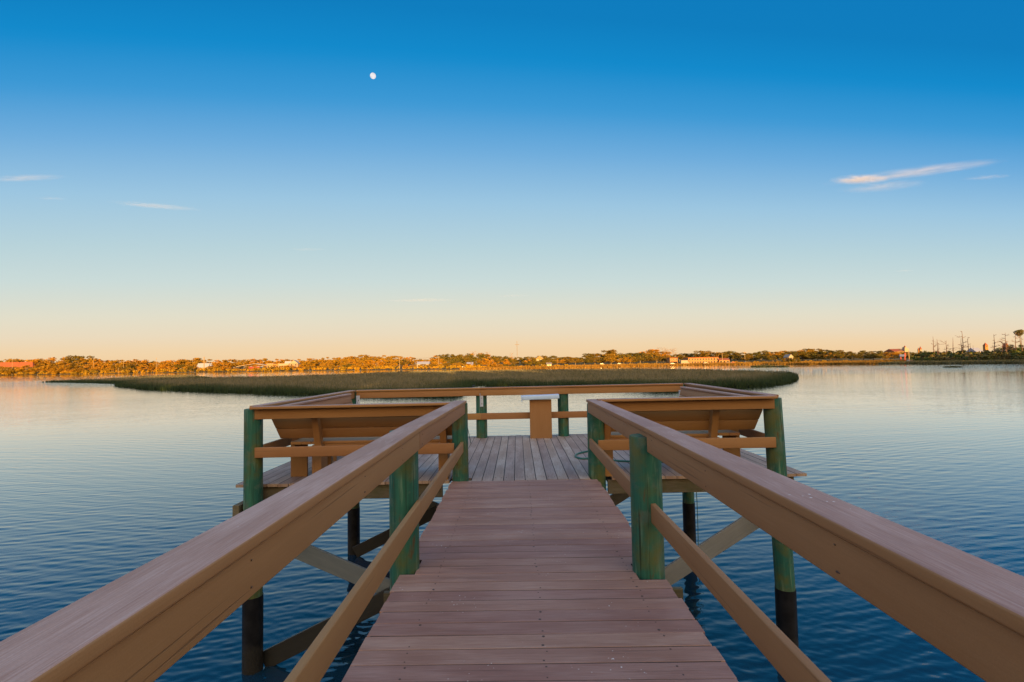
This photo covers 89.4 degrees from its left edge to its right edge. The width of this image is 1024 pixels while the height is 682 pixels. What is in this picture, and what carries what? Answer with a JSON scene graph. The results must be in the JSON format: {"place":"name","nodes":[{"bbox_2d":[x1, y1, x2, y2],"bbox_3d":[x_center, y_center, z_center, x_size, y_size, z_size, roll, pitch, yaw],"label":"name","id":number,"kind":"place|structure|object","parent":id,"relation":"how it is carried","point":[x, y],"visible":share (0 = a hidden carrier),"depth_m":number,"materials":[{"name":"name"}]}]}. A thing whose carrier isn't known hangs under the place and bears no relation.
{"place":"outdoors","nodes":[
{"label":"outdoors","id":0,"kind":"place"},
{"bbox_2d":[46,375,207,383],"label":"marsh grass","id":1,"kind":"structure","parent":0,"point":[112,380],"depth_m":197.97,"materials":[{"name":"green plant"}]},
{"bbox_2d":[2,356,907,374],"bbox_3d":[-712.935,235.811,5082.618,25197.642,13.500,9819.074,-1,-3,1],"label":"ground","id":2,"kind":"structure","parent":0,"point":[658,362],"depth_m":549.47,"materials":[{"name":"plant"}]},
{"bbox_2d":[0,366,21,374],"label":"oak tree","id":3,"kind":"object","parent":2,"relation":"on","point":[11,370],"visible":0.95,"depth_m":908.02,"materials":[{"name":"orange plant"}]},
{"bbox_2d":[0,362,36,373],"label":"house","id":4,"kind":"structure","parent":2,"relation":"on","point":[15,364],"depth_m":948.56,"materials":[{"name":"red tile"}]},
{"bbox_2d":[14,366,26,372],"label":"oak tree","id":5,"kind":"object","parent":2,"relation":"on","point":[24,367],"visible":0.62,"depth_m":916.34,"materials":[{"name":"orange plant"}]},
{"bbox_2d":[15,365,38,371],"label":"oak tree","id":6,"kind":"object","parent":2,"relation":"on","point":[32,368],"visible":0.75,"depth_m":912.13,"materials":[{"name":"orange plant"}]},
{"bbox_2d":[27,359,47,365],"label":"oak tree","id":7,"kind":"object","parent":2,"relation":"on","point":[35,361],"visible":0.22,"depth_m":1019.61,"materials":[{"name":"orange plant"}]},
{"bbox_2d":[39,362,66,369],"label":"oak tree","id":8,"kind":"object","parent":2,"relation":"on","point":[49,366],"visible":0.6,"depth_m":908.04,"materials":[{"name":"orange plant"}]},
{"bbox_2d":[39,357,71,365],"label":"oak tree","id":9,"kind":"object","parent":2,"relation":"on","point":[45,362],"visible":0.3,"depth_m":993.60,"materials":[{"name":"orange plant"}]},
{"bbox_2d":[51,366,67,373],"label":"oak tree","id":10,"kind":"object","parent":2,"relation":"on","point":[57,369],"visible":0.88,"depth_m":874.50,"materials":[{"name":"orange plant"}]},
{"bbox_2d":[62,360,81,367],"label":"oak tree","id":11,"kind":"object","parent":2,"relation":"on","point":[68,361],"visible":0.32,"depth_m":942.58,"materials":[{"name":"orange plant"}]},
{"bbox_2d":[67,367,86,371],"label":"oak tree","id":12,"kind":"object","parent":2,"relation":"on","point":[77,369],"visible":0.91,"depth_m":865.45,"materials":[{"name":"orange plant"}]},
{"bbox_2d":[65,355,92,364],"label":"oak tree","id":13,"kind":"object","parent":2,"relation":"on","point":[77,357],"visible":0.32,"depth_m":1001.74,"materials":[{"name":"plant"}]},
{"bbox_2d":[66,358,97,366],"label":"oak tree","id":14,"kind":"object","parent":2,"relation":"on","point":[85,361],"visible":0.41,"depth_m":984.64,"materials":[{"name":"orange plant"}]},
{"bbox_2d":[67,362,96,368],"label":"oak tree","id":15,"kind":"object","parent":2,"relation":"on","point":[77,365],"visible":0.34,"depth_m":920.85,"materials":[{"name":"orange plant"}]},
{"bbox_2d":[82,359,109,370],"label":"oak tree","id":16,"kind":"object","parent":2,"relation":"on","point":[100,361],"visible":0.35,"depth_m":972.69,"materials":[{"name":"orange plant"}]},
{"bbox_2d":[98,364,114,369],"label":"oak tree","id":17,"kind":"object","parent":2,"relation":"on","point":[108,365],"visible":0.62,"depth_m":882.41,"materials":[{"name":"orange plant"}]},
{"bbox_2d":[99,360,119,365],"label":"oak tree","id":18,"kind":"object","parent":2,"relation":"on","point":[113,363],"visible":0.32,"depth_m":954.63,"materials":[{"name":"orange plant"}]},
{"bbox_2d":[115,363,136,368],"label":"oak tree","id":19,"kind":"object","parent":2,"relation":"on","point":[129,365],"visible":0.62,"depth_m":877.91,"materials":[{"name":"orange plant"}]},
{"bbox_2d":[124,359,151,366],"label":"oak tree","id":20,"kind":"object","parent":2,"relation":"on","point":[144,361],"visible":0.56,"depth_m":928.54,"materials":[{"name":"orange plant"}]},
{"bbox_2d":[136,364,155,371],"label":"oak tree","id":21,"kind":"object","parent":2,"relation":"on","point":[144,366],"visible":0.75,"depth_m":867.48,"materials":[{"name":"orange plant"}]},
{"bbox_2d":[155,364,171,368],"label":"oak tree","id":22,"kind":"object","parent":2,"relation":"on","point":[162,366],"visible":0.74,"depth_m":838.10,"materials":[{"name":"orange plant"}]},
{"bbox_2d":[163,360,183,367],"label":"oak tree","id":23,"kind":"object","parent":2,"relation":"on","point":[173,361],"visible":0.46,"depth_m":909.16,"materials":[{"name":"orange plant"}]},
{"bbox_2d":[172,359,193,364],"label":"oak tree","id":24,"kind":"object","parent":2,"relation":"on","point":[184,362],"visible":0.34,"depth_m":922.18,"materials":[{"name":"orange plant"}]},
{"bbox_2d":[182,362,196,369],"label":"oak tree","id":25,"kind":"object","parent":2,"relation":"on","point":[186,367],"visible":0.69,"depth_m":806.44,"materials":[{"name":"orange plant"}]},
{"bbox_2d":[185,358,201,364],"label":"oak tree","id":26,"kind":"object","parent":2,"relation":"on","point":[195,359],"visible":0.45,"depth_m":908.59,"materials":[{"name":"orange plant"}]},
{"bbox_2d":[197,363,211,370],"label":"house","id":27,"kind":"structure","parent":2,"relation":"on","point":[200,365],"depth_m":788.89,"materials":[{"name":"white paint"}]},
{"bbox_2d":[213,362,230,367],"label":"oak tree","id":28,"kind":"object","parent":2,"relation":"on","point":[223,364],"visible":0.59,"depth_m":780.12,"materials":[{"name":"orange plant"}]},
{"bbox_2d":[225,359,239,368],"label":"oak tree","id":29,"kind":"object","parent":2,"relation":"on","point":[232,360],"visible":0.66,"depth_m":863.12,"materials":[{"name":"orange plant"}]},
{"bbox_2d":[238,359,256,367],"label":"oak tree","id":30,"kind":"object","parent":2,"relation":"on","point":[244,362],"visible":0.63,"depth_m":841.77,"materials":[{"name":"orange plant"}]},
{"bbox_2d":[236,363,266,368],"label":"building","id":31,"kind":"structure","parent":2,"relation":"on","point":[251,364],"depth_m":728.39,"materials":[{"name":"white paint"}]},
{"bbox_2d":[243,359,262,366],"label":"oak tree","id":32,"kind":"object","parent":2,"relation":"on","point":[255,361],"visible":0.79,"depth_m":837.37,"materials":[{"name":"orange plant"}]},
{"bbox_2d":[264,359,281,363],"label":"oak tree","id":33,"kind":"object","parent":2,"relation":"on","point":[268,362],"visible":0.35,"depth_m":817.58,"materials":[{"name":"orange plant"}]},
{"bbox_2d":[289,360,299,368],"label":"house","id":34,"kind":"structure","parent":2,"relation":"on","point":[295,363],"depth_m":707.83,"materials":[{"name":"white paint"}]},
{"bbox_2d":[299,361,316,367],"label":"oak tree","id":35,"kind":"object","parent":2,"relation":"on","point":[308,363],"visible":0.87,"depth_m":704.66,"materials":[{"name":"orange plant"}]},
{"bbox_2d":[309,360,325,366],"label":"oak tree","id":36,"kind":"object","parent":2,"relation":"on","point":[317,364],"visible":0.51,"depth_m":729.23,"materials":[{"name":"orange plant"}]},
{"bbox_2d":[339,359,348,365],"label":"oak tree","id":37,"kind":"object","parent":2,"relation":"on","point":[344,362],"visible":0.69,"depth_m":657.73,"materials":[{"name":"orange plant"}]},
{"bbox_2d":[340,356,358,362],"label":"oak tree","id":38,"kind":"object","parent":2,"relation":"on","point":[351,357],"visible":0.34,"depth_m":727.38,"materials":[{"name":"orange plant"}]},
{"bbox_2d":[358,362,373,367],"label":"oak tree","id":39,"kind":"object","parent":2,"relation":"on","point":[366,365],"visible":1,"depth_m":590.52,"materials":[{"name":"orange plant"}]},
{"bbox_2d":[361,356,382,361],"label":"oak tree","id":40,"kind":"object","parent":2,"relation":"on","point":[368,357],"visible":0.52,"depth_m":708.05,"materials":[{"name":"orange plant"}]},
{"bbox_2d":[368,359,384,365],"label":"oak tree","id":41,"kind":"object","parent":2,"relation":"on","point":[381,363],"visible":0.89,"depth_m":631.71,"materials":[{"name":"orange plant"}]},
{"bbox_2d":[395,359,409,365],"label":"oak tree","id":42,"kind":"object","parent":2,"relation":"on","point":[402,362],"visible":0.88,"depth_m":609.79,"materials":[{"name":"orange plant"}]},
{"bbox_2d":[406,357,424,365],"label":"oak tree","id":43,"kind":"object","parent":2,"relation":"on","point":[413,361],"visible":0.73,"depth_m":647.43,"materials":[{"name":"orange plant"}]},
{"bbox_2d":[417,361,429,367],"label":"house","id":44,"kind":"structure","parent":2,"relation":"on","point":[426,363],"depth_m":543.79,"materials":[{"name":"white paint"}]},
{"bbox_2d":[432,358,446,365],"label":"oak tree","id":45,"kind":"object","parent":2,"relation":"on","point":[441,361],"visible":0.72,"depth_m":552.55,"materials":[{"name":"orange plant"}]},
{"bbox_2d":[437,354,459,360],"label":"oak tree","id":46,"kind":"object","parent":2,"relation":"on","point":[451,356],"visible":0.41,"depth_m":633.30,"materials":[{"name":"green plant"}]},
{"bbox_2d":[450,358,464,363],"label":"oak tree","id":47,"kind":"object","parent":2,"relation":"on","point":[455,360],"visible":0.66,"depth_m":532.68,"materials":[{"name":"green plant"}]},
{"bbox_2d":[459,353,477,361],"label":"oak tree","id":48,"kind":"object","parent":2,"relation":"on","point":[474,359],"visible":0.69,"depth_m":586.03,"materials":[{"name":"green plant"}]},
{"bbox_2d":[477,354,487,359],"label":"oak tree","id":49,"kind":"object","parent":2,"relation":"on","point":[480,357],"visible":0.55,"depth_m":599.96,"materials":[{"name":"green plant"}]},
{"bbox_2d":[478,357,495,364],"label":"oak tree","id":50,"kind":"object","parent":2,"relation":"on","point":[485,361],"visible":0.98,"depth_m":492.67,"materials":[{"name":"orange plant"}]},
{"bbox_2d":[495,356,512,361],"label":"oak tree","id":51,"kind":"object","parent":2,"relation":"on","point":[508,358],"visible":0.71,"depth_m":565.25,"materials":[{"name":"green plant"}]},
{"bbox_2d":[525,359,538,365],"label":"oak tree","id":52,"kind":"object","parent":2,"relation":"on","point":[530,362],"visible":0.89,"depth_m":433.74,"materials":[{"name":"green plant"}]},
{"bbox_2d":[567,358,583,364],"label":"oak tree","id":53,"kind":"object","parent":2,"relation":"on","point":[575,361],"visible":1,"depth_m":460.18,"materials":[{"name":"green plant"}]},
{"bbox_2d":[582,353,596,359],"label":"oak tree","id":54,"kind":"object","parent":2,"relation":"on","point":[590,354],"visible":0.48,"depth_m":562.90,"materials":[{"name":"green plant"}]},
{"bbox_2d":[601,349,616,362],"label":"oak tree","id":55,"kind":"object","parent":2,"relation":"on","point":[612,351],"visible":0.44,"depth_m":548.41,"materials":[{"name":"green plant"}]},
{"bbox_2d":[602,354,619,363],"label":"oak tree","id":56,"kind":"object","parent":2,"relation":"on","point":[612,357],"visible":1,"depth_m":476.55,"materials":[{"name":"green plant"}]},
{"bbox_2d":[619,357,631,363],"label":"oak tree","id":57,"kind":"object","parent":2,"relation":"on","point":[624,359],"visible":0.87,"depth_m":479.16,"materials":[{"name":"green plant"}]},
{"bbox_2d":[634,355,648,362],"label":"oak tree","id":58,"kind":"object","parent":2,"relation":"on","point":[644,358],"visible":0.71,"depth_m":489.78,"materials":[{"name":"green plant"}]},
{"bbox_2d":[633,353,652,357],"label":"oak tree","id":59,"kind":"object","parent":2,"relation":"on","point":[637,354],"visible":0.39,"depth_m":571.14,"materials":[{"name":"green plant"}]},
{"bbox_2d":[647,355,666,362],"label":"oak tree","id":60,"kind":"object","parent":2,"relation":"on","point":[656,358],"visible":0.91,"depth_m":491.89,"materials":[{"name":"green plant"}]},
{"bbox_2d":[646,351,671,361],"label":"oak tree","id":61,"kind":"object","parent":2,"relation":"on","point":[656,353],"visible":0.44,"depth_m":580.56,"materials":[{"name":"green plant"}]},
{"bbox_2d":[667,357,677,362],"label":"brick building","id":62,"kind":"structure","parent":2,"relation":"on","point":[673,360],"depth_m":469.33,"materials":[{"name":"orange brick"}]},
{"bbox_2d":[674,354,686,361],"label":"oak tree","id":63,"kind":"object","parent":2,"relation":"on","point":[679,356],"visible":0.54,"depth_m":558.96,"materials":[{"name":"green plant"}]},
{"bbox_2d":[683,357,718,362],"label":"building","id":64,"kind":"structure","parent":2,"relation":"on","point":[701,359],"depth_m":453.23,"materials":[{"name":"beige brick"}]},
{"bbox_2d":[693,350,711,356],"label":"oak tree","id":65,"kind":"object","parent":2,"relation":"on","point":[702,354],"visible":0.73,"depth_m":549.29,"materials":[{"name":"green plant"}]},
{"bbox_2d":[711,352,728,357],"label":"oak tree","id":66,"kind":"object","parent":2,"relation":"on","point":[717,354],"visible":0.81,"depth_m":554.56,"materials":[{"name":"green plant"}]},
{"bbox_2d":[718,358,729,362],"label":"brick building","id":67,"kind":"structure","parent":2,"relation":"on","point":[724,360],"depth_m":450.72,"materials":[{"name":"orange brick"}]},
{"bbox_2d":[732,352,752,357],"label":"oak tree","id":68,"kind":"object","parent":2,"relation":"on","point":[742,353],"visible":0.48,"depth_m":543.00,"materials":[{"name":"green plant"}]},
{"bbox_2d":[742,355,753,360],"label":"oak tree","id":69,"kind":"object","parent":2,"relation":"on","point":[747,357],"visible":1,"depth_m":485.72,"materials":[{"name":"green plant"}]},
{"bbox_2d":[757,353,775,360],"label":"oak tree","id":70,"kind":"object","parent":2,"relation":"on","point":[764,356],"visible":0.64,"depth_m":496.24,"materials":[{"name":"green plant"}]},
{"bbox_2d":[767,355,778,361],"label":"oak tree","id":71,"kind":"object","parent":2,"relation":"on","point":[772,358],"visible":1,"depth_m":452.31,"materials":[{"name":"green plant"}]},
{"bbox_2d":[767,351,783,359],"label":"oak tree","id":72,"kind":"object","parent":2,"relation":"on","point":[776,353],"visible":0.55,"depth_m":514.08,"materials":[{"name":"green plant"}]},
{"bbox_2d":[784,354,792,361],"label":"house","id":73,"kind":"structure","parent":2,"relation":"on","point":[790,356],"depth_m":404.54,"materials":[{"name":"white paint"}]},
{"bbox_2d":[793,351,812,360],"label":"oak tree","id":74,"kind":"object","parent":2,"relation":"on","point":[803,355],"visible":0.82,"depth_m":441.83,"materials":[{"name":"green plant"}]},
{"bbox_2d":[811,354,826,360],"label":"oak tree","id":75,"kind":"object","parent":2,"relation":"on","point":[818,356],"visible":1,"depth_m":417.27,"materials":[{"name":"green plant"}]},
{"bbox_2d":[814,350,833,354],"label":"oak tree","id":76,"kind":"object","parent":2,"relation":"on","point":[824,352],"visible":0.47,"depth_m":487.69,"materials":[{"name":"green plant"}]},
{"bbox_2d":[826,353,843,360],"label":"oak tree","id":77,"kind":"object","parent":2,"relation":"on","point":[833,356],"visible":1,"depth_m":401.19,"materials":[{"name":"green plant"}]},
{"bbox_2d":[833,350,846,356],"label":"oak tree","id":78,"kind":"object","parent":2,"relation":"on","point":[840,351],"visible":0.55,"depth_m":470.80,"materials":[{"name":"green plant"}]},
{"bbox_2d":[855,355,872,359],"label":"oak tree","id":79,"kind":"object","parent":2,"relation":"on","point":[862,356],"visible":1,"depth_m":369.68,"materials":[{"name":"green plant"}]},
{"bbox_2d":[865,354,881,359],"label":"oak tree","id":80,"kind":"object","parent":2,"relation":"on","point":[874,356],"visible":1,"depth_m":364.85,"materials":[{"name":"green plant"}]},
{"bbox_2d":[883,352,899,356],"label":"oak tree","id":81,"kind":"object","parent":2,"relation":"on","point":[893,353],"visible":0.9,"depth_m":442.01,"materials":[{"name":"plant"}]},
{"bbox_2d":[878,359,1023,363],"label":"shore grass","id":82,"kind":"structure","parent":2,"relation":"on","point":[1001,361],"depth_m":255.24,"materials":[{"name":"plant"}]},
{"bbox_2d":[955,331,969,351],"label":"dead tree","id":83,"kind":"object","parent":2,"relation":"on","point":[963,345],"visible":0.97,"depth_m":300.35,"materials":[{"name":"brown wood"}]},
{"bbox_2d":[966,348,981,352],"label":"house","id":84,"kind":"structure","parent":2,"relation":"on","point":[977,350],"depth_m":366.82,"materials":[{"name":"white paint"}]},
{"bbox_2d":[990,352,1007,356],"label":"shrub","id":85,"kind":"object","parent":2,"relation":"on","point":[1000,354],"visible":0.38,"depth_m":265.75,"materials":[{"name":"green plant"}]},
{"bbox_2d":[995,344,1022,352],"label":"oak tree","id":86,"kind":"object","parent":2,"relation":"on","point":[1007,346],"visible":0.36,"depth_m":281.00,"materials":[{"name":"green plant"}]},
{"bbox_2d":[1008,332,1021,350],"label":"dead tree","id":87,"kind":"object","parent":2,"relation":"on","point":[1015,341],"visible":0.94,"depth_m":272.37,"materials":[{"name":"brown wood"}]},
{"bbox_2d":[1013,329,1023,344],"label":"pine tree","id":88,"kind":"object","parent":2,"relation":"on","point":[1019,331],"visible":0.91,"depth_m":283.84,"materials":[{"name":"green plant"}]},
{"bbox_2d":[114,367,798,394],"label":"marsh grass","id":89,"kind":"structure","parent":0,"point":[316,384],"depth_m":103.11,"materials":[{"name":"green plant"}]},
{"bbox_2d":[0,364,1023,681],"bbox_3d":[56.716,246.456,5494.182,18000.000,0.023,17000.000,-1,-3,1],"label":"water","id":90,"kind":"structure","parent":0,"point":[102,484],"depth_m":16.14,"materials":[{"name":"blue liquid"}]},
{"bbox_2d":[232,385,806,674],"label":"viewing platform","id":91,"kind":"structure","parent":90,"relation":"in","point":[509,458],"depth_m":7.00,"materials":[{"name":"paint"}]},
{"bbox_2d":[278,394,352,476],"bbox_3d":[-2.959,1.486,8.674,0.697,1.049,2.900,-1,-3,1],"label":"bench","id":92,"kind":"object","parent":91,"relation":"on","point":[299,466],"visible":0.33,"depth_m":7.50,"materials":[{"name":"brown paint"}]},
{"bbox_2d":[272,416,451,479],"bbox_3d":[-2.045,1.424,7.347,2.642,1.020,0.697,-1,-3,1],"label":"bench","id":93,"kind":"object","parent":91,"relation":"on","point":[351,431],"visible":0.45,"depth_m":7.18,"materials":[{"name":"brown paint"}]},
{"bbox_2d":[249,383,778,457],"bbox_3d":[0.135,1.221,8.909,7.315,0.708,4.410,-1,-3,1],"label":"platform railing","id":94,"kind":"object","parent":91,"relation":"attached to","point":[752,438],"visible":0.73,"depth_m":6.86,"materials":[{"name":"brown paint"}]},
{"bbox_2d":[342,479,737,681],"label":"boardwalk","id":95,"kind":"structure","parent":91,"relation":"attached to","point":[526,581],"depth_m":3.35,"materials":[{"name":"paint"}]},
{"bbox_2d":[0,400,468,681],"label":"railing","id":96,"kind":"object","parent":95,"relation":"attached to","point":[153,620],"visible":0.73,"depth_m":1.42,"materials":[{"name":"brown paint"}]},
{"bbox_2d":[521,394,558,437],"bbox_3d":[0.594,1.575,10.845,0.788,0.910,0.260,-1,-3,1],"label":"pedestal table","id":97,"kind":"object","parent":91,"relation":"on","point":[540,416],"visible":1,"depth_m":10.80,"materials":[{"name":"brown paint"}]},
{"bbox_2d":[574,450,662,462],"bbox_3d":[2.029,1.875,8.303,2.089,0.032,0.860,-2,-3,29],"label":"garden hose","id":98,"kind":"object","parent":91,"relation":"on","point":[576,454],"visible":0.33,"depth_m":8.31,"materials":[{"name":"rubber"}]},
{"bbox_2d":[604,409,762,475],"bbox_3d":[2.305,1.328,7.307,2.382,1.020,0.697,-1,-3,1],"label":"bench","id":99,"kind":"object","parent":91,"relation":"on","point":[691,423],"visible":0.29,"depth_m":7.13,"materials":[{"name":"brown paint"}]},
{"bbox_2d":[696,492,698,544],"bbox_3d":[3.827,3.255,10.851,0.115,2.441,0.016,-3,-3,33],"label":"cord","id":100,"kind":"object","parent":91,"relation":"hanging from","point":[697,516],"visible":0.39,"depth_m":10.80,"materials":[{"name":"black"}]},
{"bbox_2d":[679,387,750,457],"bbox_3d":[3.055,1.349,8.593,0.697,1.049,2.850,-1,-3,1],"label":"bench","id":101,"kind":"object","parent":91,"relation":"on","point":[690,392],"visible":0.27,"depth_m":7.92,"materials":[{"name":"brown paint"}]},
{"bbox_2d":[586,399,1023,681],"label":"railing","id":102,"kind":"object","parent":91,"relation":"attached to","point":[964,609],"visible":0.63,"depth_m":1.65,"materials":[{"name":"brown paint"}]},
{"bbox_2d":[0,0,1023,366],"label":"sky","id":103,"kind":"structure","parent":0,"point":[220,180],"materials":[{"name":"blue"}]},
{"bbox_2d":[459,359,909,368],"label":"shore grass","id":104,"kind":"structure","parent":0,"point":[717,363],"depth_m":414.24,"materials":[{"name":"plant"}]},
{"bbox_2d":[750,365,775,366],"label":"marsh grass","id":105,"kind":"structure","parent":0,"point":[763,366],"depth_m":273.39,"materials":[{"name":"green plant"}]},
{"bbox_2d":[884,346,908,354],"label":"church","id":106,"kind":"structure","parent":0,"point":[904,349],"depth_m":548.31,"materials":[{"name":"red tile"}]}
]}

